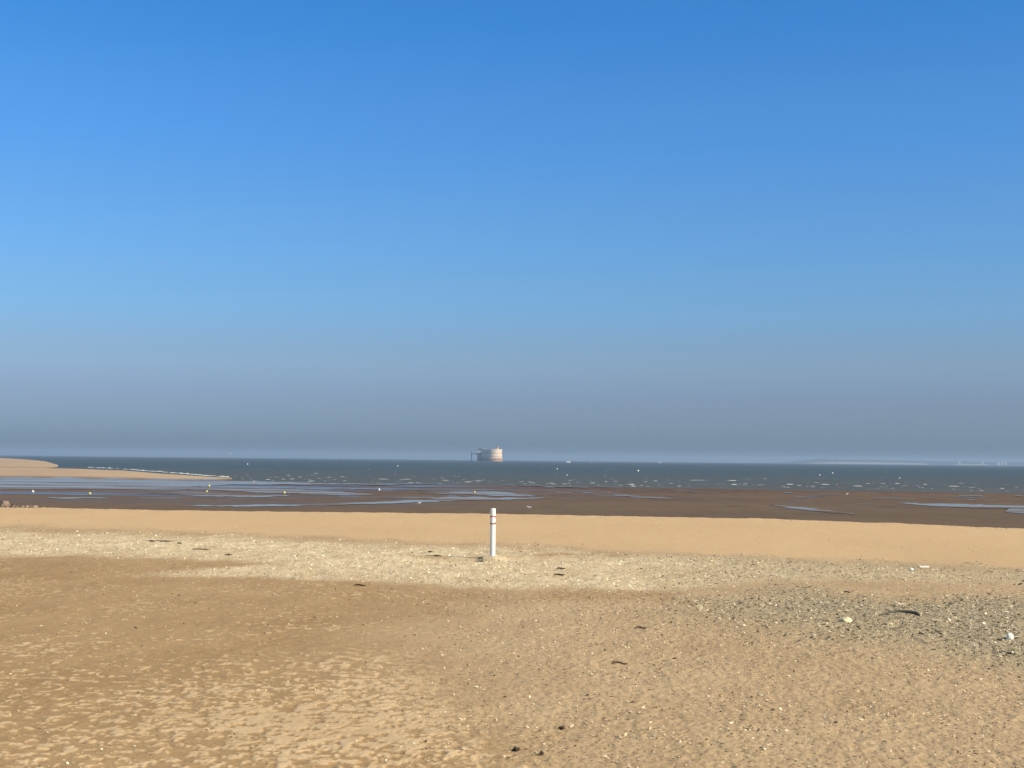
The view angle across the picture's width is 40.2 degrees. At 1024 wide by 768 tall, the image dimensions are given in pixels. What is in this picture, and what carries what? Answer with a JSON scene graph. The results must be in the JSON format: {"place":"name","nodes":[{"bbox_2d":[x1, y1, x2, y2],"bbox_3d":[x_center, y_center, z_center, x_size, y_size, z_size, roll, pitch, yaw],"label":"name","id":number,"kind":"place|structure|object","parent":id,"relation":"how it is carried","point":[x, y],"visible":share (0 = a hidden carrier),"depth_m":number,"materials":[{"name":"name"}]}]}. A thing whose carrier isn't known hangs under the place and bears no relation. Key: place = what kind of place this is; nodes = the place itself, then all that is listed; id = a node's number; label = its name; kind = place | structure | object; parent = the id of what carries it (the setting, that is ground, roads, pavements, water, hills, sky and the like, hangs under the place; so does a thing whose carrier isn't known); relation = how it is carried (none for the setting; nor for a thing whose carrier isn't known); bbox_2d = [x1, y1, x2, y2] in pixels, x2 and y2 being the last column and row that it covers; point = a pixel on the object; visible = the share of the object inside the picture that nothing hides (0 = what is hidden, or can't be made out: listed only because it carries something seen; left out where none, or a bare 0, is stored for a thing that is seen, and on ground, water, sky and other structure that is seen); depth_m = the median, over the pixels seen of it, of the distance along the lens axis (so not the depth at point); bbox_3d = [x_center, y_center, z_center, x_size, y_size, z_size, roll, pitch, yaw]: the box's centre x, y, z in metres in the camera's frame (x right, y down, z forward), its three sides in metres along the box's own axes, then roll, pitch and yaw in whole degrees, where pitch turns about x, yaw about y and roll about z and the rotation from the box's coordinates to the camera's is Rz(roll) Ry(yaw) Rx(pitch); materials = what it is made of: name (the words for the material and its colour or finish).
{"place":"outdoors","nodes":[
{"label":"outdoors","id":0,"kind":"place"},
{"bbox_2d":[0,458,57,467],"bbox_3d":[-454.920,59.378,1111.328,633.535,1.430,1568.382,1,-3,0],"label":"sandbank","id":1,"kind":"structure","parent":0,"point":[13,463],"depth_m":563.14,"materials":[{"name":"beige sand"}]},
{"bbox_2d":[0,468,231,479],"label":"sandbank","id":2,"kind":"structure","parent":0,"point":[56,473],"depth_m":269.40,"materials":[{"name":"beige sand"}]},
{"bbox_2d":[0,480,1023,767],"bbox_3d":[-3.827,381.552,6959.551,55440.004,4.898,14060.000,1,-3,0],"label":"ground","id":3,"kind":"structure","parent":0,"point":[902,528],"depth_m":16.24,"materials":[{"name":"beige sand"}]},
{"bbox_2d":[0,501,9,507],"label":"rock","id":4,"kind":"object","parent":3,"relation":"on","point":[5,504],"visible":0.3,"depth_m":57.68,"materials":[{"name":"beige stone"}]},
{"bbox_2d":[47,497,104,498],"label":"tidal pool","id":5,"kind":"structure","parent":3,"relation":"on","point":[75,497],"depth_m":125.61,"materials":[{"name":"liquid"}]},
{"bbox_2d":[0,477,393,494],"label":"tidal pool","id":6,"kind":"structure","parent":3,"relation":"on","point":[60,483],"depth_m":186.09,"materials":[{"name":"liquid"}]},
{"bbox_2d":[153,492,288,496],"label":"tidal pool","id":7,"kind":"structure","parent":3,"relation":"on","point":[215,494],"depth_m":140.17,"materials":[{"name":"liquid"}]},
{"bbox_2d":[276,577,295,578],"bbox_3d":[-3.749,3.220,23.228,0.340,0.025,0.060,0,-3,3],"label":"plank piece","id":8,"kind":"object","parent":3,"relation":"on","point":[287,577],"visible":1,"depth_m":23.20,"materials":[{"name":"wood"}]},
{"bbox_2d":[182,496,542,506],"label":"tidal pool","id":9,"kind":"structure","parent":3,"relation":"on","point":[455,498],"depth_m":124.24,"materials":[{"name":"liquid"}]},
{"bbox_2d":[481,556,497,561],"bbox_3d":[-0.450,3.528,27.983,0.328,0.153,0.181,1,-3,0],"label":"foot stone","id":10,"kind":"object","parent":3,"relation":"on","point":[487,558],"visible":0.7,"depth_m":27.90,"materials":[{"name":"beige stone"}]},
{"bbox_2d":[446,491,539,496],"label":"tidal pool","id":11,"kind":"structure","parent":3,"relation":"on","point":[494,493],"depth_m":156.22,"materials":[{"name":"liquid"}]},
{"bbox_2d":[490,508,495,555],"bbox_3d":[-0.392,3.191,28.407,0.115,1.335,0.117,1,-3,0],"label":"marker post","id":12,"kind":"object","parent":3,"relation":"on","point":[492,528],"visible":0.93,"depth_m":28.37,"materials":[{"name":"white paint"}]},
{"bbox_2d":[2,533,1016,747],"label":"weed scraps","id":13,"kind":"object","parent":3,"relation":"on","point":[670,623],"visible":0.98,"depth_m":16.46,"materials":[{"name":"black plant"}]},
{"bbox_2d":[0,537,1023,767],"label":"shell grit","id":14,"kind":"object","parent":3,"relation":"on","point":[626,733],"visible":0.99,"depth_m":14.20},
{"bbox_2d":[839,617,851,622],"bbox_3d":[4.215,2.994,17.683,0.144,0.107,0.143,-2,-4,42],"label":"stone","id":15,"kind":"object","parent":14,"relation":"on","point":[845,619],"visible":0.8,"depth_m":17.65,"materials":[{"name":"beige stone"}]},
{"bbox_2d":[0,523,1023,591],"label":"shell fragments","id":16,"kind":"object","parent":3,"relation":"on","point":[428,572],"visible":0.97,"depth_m":27.51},
{"bbox_2d":[19,508,1015,562],"bbox_3d":[-2.433,4.007,38.796,36.750,0.253,21.750,1,-3,0],"label":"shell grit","id":17,"kind":"object","parent":3,"relation":"on","point":[542,528],"visible":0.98,"depth_m":40.17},
{"bbox_2d":[77,483,1023,505],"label":"tidal pool","id":18,"kind":"structure","parent":3,"relation":"on","point":[476,489],"depth_m":165.13,"materials":[{"name":"liquid"}]},
{"bbox_2d":[520,485,583,487],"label":"tidal pool","id":19,"kind":"structure","parent":3,"relation":"on","point":[548,486],"depth_m":202.89,"materials":[{"name":"liquid"}]},
{"bbox_2d":[613,494,672,498],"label":"tidal pool","id":20,"kind":"structure","parent":3,"relation":"on","point":[644,497],"depth_m":146.23,"materials":[{"name":"liquid"}]},
{"bbox_2d":[595,553,1023,684],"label":"shell fragments","id":21,"kind":"object","parent":3,"relation":"on","point":[700,607],"visible":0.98,"depth_m":18.80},
{"bbox_2d":[773,505,853,513],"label":"tidal pool","id":22,"kind":"structure","parent":3,"relation":"on","point":[812,509],"depth_m":113.11,"materials":[{"name":"liquid"}]},
{"bbox_2d":[879,610,919,615],"bbox_3d":[5.119,3.027,18.498,0.522,0.073,0.147,0,-3,15],"label":"driftwood","id":23,"kind":"object","parent":3,"relation":"on","point":[909,612],"visible":1,"depth_m":18.51,"materials":[{"name":"grey wood"}]},
{"bbox_2d":[906,503,1023,513],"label":"tidal pool","id":24,"kind":"structure","parent":3,"relation":"on","point":[1015,509],"depth_m":126.54,"materials":[{"name":"liquid"}]},
{"bbox_2d":[1006,633,1013,639],"bbox_3d":[5.722,2.912,16.085,0.084,0.109,0.064,1,-3,0],"label":"stone","id":25,"kind":"object","parent":3,"relation":"on","point":[1009,636],"visible":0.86,"depth_m":16.07,"materials":[{"name":"stone"}]},
{"bbox_2d":[0,455,1023,493],"bbox_3d":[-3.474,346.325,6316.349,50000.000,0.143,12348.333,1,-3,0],"label":"sea","id":26,"kind":"structure","parent":0,"point":[858,477],"depth_m":443.58,"materials":[{"name":"liquid"}]},
{"bbox_2d":[471,449,481,460],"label":"jetty platform","id":27,"kind":"structure","parent":26,"relation":"on","point":[479,452],"depth_m":3286.11,"materials":[{"name":"metal"}]},
{"bbox_2d":[478,446,502,460],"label":"sea fort","id":28,"kind":"structure","parent":26,"relation":"on","point":[491,454],"depth_m":3261.89,"materials":[{"name":"stone"}]},
{"bbox_2d":[0,0,1023,462],"label":"sky","id":29,"kind":"structure","parent":0,"point":[729,231],"materials":[{"name":"blue"}]},
{"bbox_2d":[90,462,1009,491],"bbox_3d":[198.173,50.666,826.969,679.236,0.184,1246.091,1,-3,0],"label":"sea foam","id":30,"kind":"object","parent":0,"point":[521,481],"visible":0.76,"depth_m":274.65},
{"bbox_2d":[809,462,928,464],"bbox_3d":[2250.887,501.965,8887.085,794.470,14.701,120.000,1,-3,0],"label":"beach","id":31,"kind":"structure","parent":0,"point":[866,463],"depth_m":8831.34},
{"bbox_2d":[780,458,1023,465],"bbox_3d":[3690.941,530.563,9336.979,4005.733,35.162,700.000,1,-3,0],"label":"hills","id":32,"kind":"structure","parent":0,"point":[925,462],"depth_m":9023.60,"materials":[{"name":"grey"}]},
{"bbox_2d":[955,464,985,464],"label":"beach","id":33,"kind":"structure","parent":0,"point":[970,464],"depth_m":8832.16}
]}

